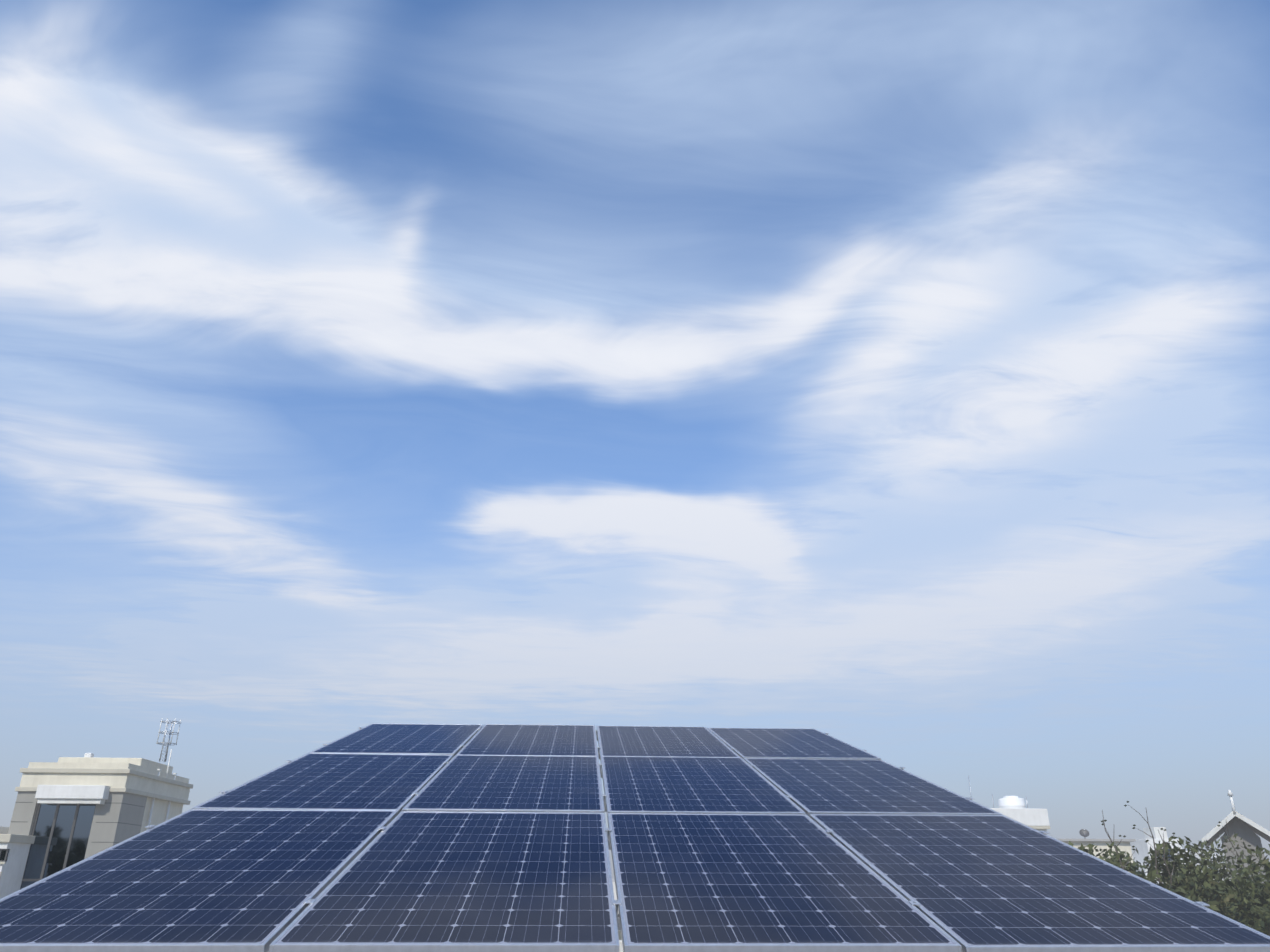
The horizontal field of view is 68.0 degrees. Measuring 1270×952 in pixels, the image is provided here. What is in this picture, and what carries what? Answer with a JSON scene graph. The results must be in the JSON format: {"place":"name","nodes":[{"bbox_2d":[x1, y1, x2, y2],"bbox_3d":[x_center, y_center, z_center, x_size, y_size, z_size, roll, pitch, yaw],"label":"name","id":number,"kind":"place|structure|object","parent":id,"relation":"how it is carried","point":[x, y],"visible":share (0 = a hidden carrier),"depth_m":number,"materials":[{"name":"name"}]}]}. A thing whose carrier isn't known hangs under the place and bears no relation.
{"place":"outdoors","nodes":[
{"label":"outdoors","id":0,"kind":"place"},
{"bbox_2d":[612,879,618,913],"bbox_3d":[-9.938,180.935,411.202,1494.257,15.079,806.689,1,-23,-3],"label":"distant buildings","id":1,"kind":"structure","parent":0,"point":[614,891],"depth_m":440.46,"materials":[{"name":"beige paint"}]},
{"bbox_2d":[619,940,622,951],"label":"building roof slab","id":2,"kind":"structure","parent":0,"point":[620,946],"depth_m":9.71,"materials":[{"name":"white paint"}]},
{"bbox_2d":[0,727,1209,929],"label":"clamps","id":3,"kind":"object","parent":2,"relation":"on","point":[614,902],"visible":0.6,"depth_m":4.21,"materials":[{"name":"metal"}]},
{"bbox_2d":[0,809,397,951],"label":"solar module","id":4,"kind":"object","parent":3,"relation":"attached to","point":[218,880],"visible":0.85,"depth_m":3.25,"materials":[{"name":"glass"}]},
{"bbox_2d":[192,753,453,813],"bbox_3d":[-1.703,1.790,5.546,0.992,0.036,1.956,2,-9,-3],"label":"solar module","id":5,"kind":"object","parent":3,"relation":"attached to","point":[326,781],"visible":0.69,"depth_m":5.30,"materials":[{"name":"glass"}]},
{"bbox_2d":[309,723,482,755],"bbox_3d":[-1.808,2.092,7.490,0.992,0.036,1.956,1,-9,-3],"label":"solar module","id":6,"kind":"object","parent":3,"relation":"attached to","point":[435,739],"visible":0.71,"depth_m":7.29,"materials":[{"name":"glass"}]},
{"bbox_2d":[269,811,619,951],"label":"solar module","id":7,"kind":"object","parent":3,"relation":"attached to","point":[425,881],"visible":1,"depth_m":3.24,"materials":[{"name":"glass"}]},
{"bbox_2d":[402,755,604,812],"bbox_3d":[-0.698,1.814,5.597,0.992,0.039,1.956,1,-9,-3],"label":"solar module","id":8,"kind":"object","parent":3,"relation":"attached to","point":[489,783],"visible":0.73,"depth_m":5.32,"materials":[{"name":"glass"}]},
{"bbox_2d":[456,724,597,755],"bbox_3d":[-0.804,2.118,7.540,0.992,0.036,1.956,1,-9,-3],"label":"solar module","id":9,"kind":"object","parent":3,"relation":"attached to","point":[534,740],"visible":0.83,"depth_m":7.37,"materials":[{"name":"glass"}]},
{"bbox_2d":[597,726,739,757],"bbox_3d":[0.201,2.143,7.591,0.992,0.037,1.956,1,-9,-3],"label":"solar module","id":10,"kind":"object","parent":3,"relation":"attached to","point":[665,741],"visible":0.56,"depth_m":7.43,"materials":[{"name":"glass"}]},
{"bbox_2d":[600,756,805,813],"bbox_3d":[0.306,1.840,5.647,0.992,0.038,1.956,1,-9,-3],"label":"solar module","id":11,"kind":"object","parent":3,"relation":"attached to","point":[690,785],"visible":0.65,"depth_m":5.39,"materials":[{"name":"glass"}]},
{"bbox_2d":[607,813,961,951],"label":"solar module","id":12,"kind":"object","parent":3,"relation":"attached to","point":[684,882],"visible":1,"depth_m":3.30,"materials":[{"name":"glass"}]},
{"bbox_2d":[707,728,880,759],"bbox_3d":[1.205,2.170,7.641,0.992,0.036,1.956,1,-9,-3],"label":"solar module","id":13,"kind":"object","parent":3,"relation":"attached to","point":[782,743],"visible":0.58,"depth_m":7.42,"materials":[{"name":"glass"}]},
{"bbox_2d":[743,758,1001,815],"bbox_3d":[1.310,1.867,5.698,0.992,0.036,1.956,2,-9,-3],"label":"solar module","id":14,"kind":"object","parent":3,"relation":"attached to","point":[829,786],"visible":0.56,"depth_m":5.44,"materials":[{"name":"glass"}]},
{"bbox_2d":[809,814,1269,951],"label":"solar module","id":15,"kind":"object","parent":3,"relation":"attached to","point":[986,883],"visible":0.83,"depth_m":3.37,"materials":[{"name":"glass"}]},
{"bbox_2d":[0,0,1269,881],"label":"sky","id":16,"kind":"structure","parent":0,"point":[888,379],"materials":[{"name":"blue"}]},
{"bbox_2d":[990,808,1050,830],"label":"white building","id":17,"kind":"structure","parent":0,"point":[1036,819],"depth_m":41.48,"materials":[{"name":"paint"}]},
{"bbox_2d":[968,776,1027,807],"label":"roof poles","id":18,"kind":"object","parent":17,"relation":"attached to","point":[992,795],"visible":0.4,"depth_m":42.69,"materials":[{"name":"metal"}]},
{"bbox_2d":[998,796,1025,807],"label":"water tank","id":19,"kind":"object","parent":17,"relation":"on","point":[1010,802],"visible":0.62,"depth_m":43.17,"materials":[{"name":"plastic"}]},
{"bbox_2d":[1068,801,1269,935],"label":"tree","id":20,"kind":"object","parent":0,"point":[1253,910],"visible":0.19,"depth_m":17.41,"materials":[{"name":"green plant"}]},
{"bbox_2d":[1130,827,1229,883],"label":"white building","id":21,"kind":"structure","parent":0,"point":[1142,846],"depth_m":73.62,"materials":[{"name":"paint"}]},
{"label":"ground","id":22,"kind":"structure","parent":0,"visible":0},
{"bbox_2d":[0,826,35,897],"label":"building","id":23,"kind":"structure","parent":22,"relation":"on","point":[14,850],"depth_m":36.89,"materials":[{"name":"white paint"}]},
{"bbox_2d":[8,749,192,888],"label":"building","id":24,"kind":"structure","parent":22,"relation":"on","point":[68,811],"depth_m":38.66,"materials":[{"name":"beige paint"}]},
{"bbox_2d":[156,718,180,761],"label":"antenna mast","id":25,"kind":"object","parent":24,"relation":"on","point":[163,743],"visible":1,"depth_m":42.52,"materials":[{"name":"metal"}]},
{"bbox_2d":[1057,839,1135,871],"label":"building","id":26,"kind":"structure","parent":22,"relation":"on","point":[1124,845],"depth_m":59.33,"materials":[{"name":"paint"}]},
{"bbox_2d":[1079,829,1088,838],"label":"dish antenna","id":27,"kind":"object","parent":26,"relation":"on","point":[1084,833],"visible":1,"depth_m":61.02,"materials":[{"name":"metal"}]},
{"bbox_2d":[1175,833,1268,927],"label":"tree","id":28,"kind":"object","parent":22,"relation":"on","point":[1219,858],"visible":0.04,"depth_m":25.37,"materials":[{"name":"green plant"}]},
{"bbox_2d":[1202,790,1269,883],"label":"gabled house","id":29,"kind":"structure","parent":22,"relation":"on","point":[1245,828],"depth_m":29.38,"materials":[{"name":"paint"}]}
]}

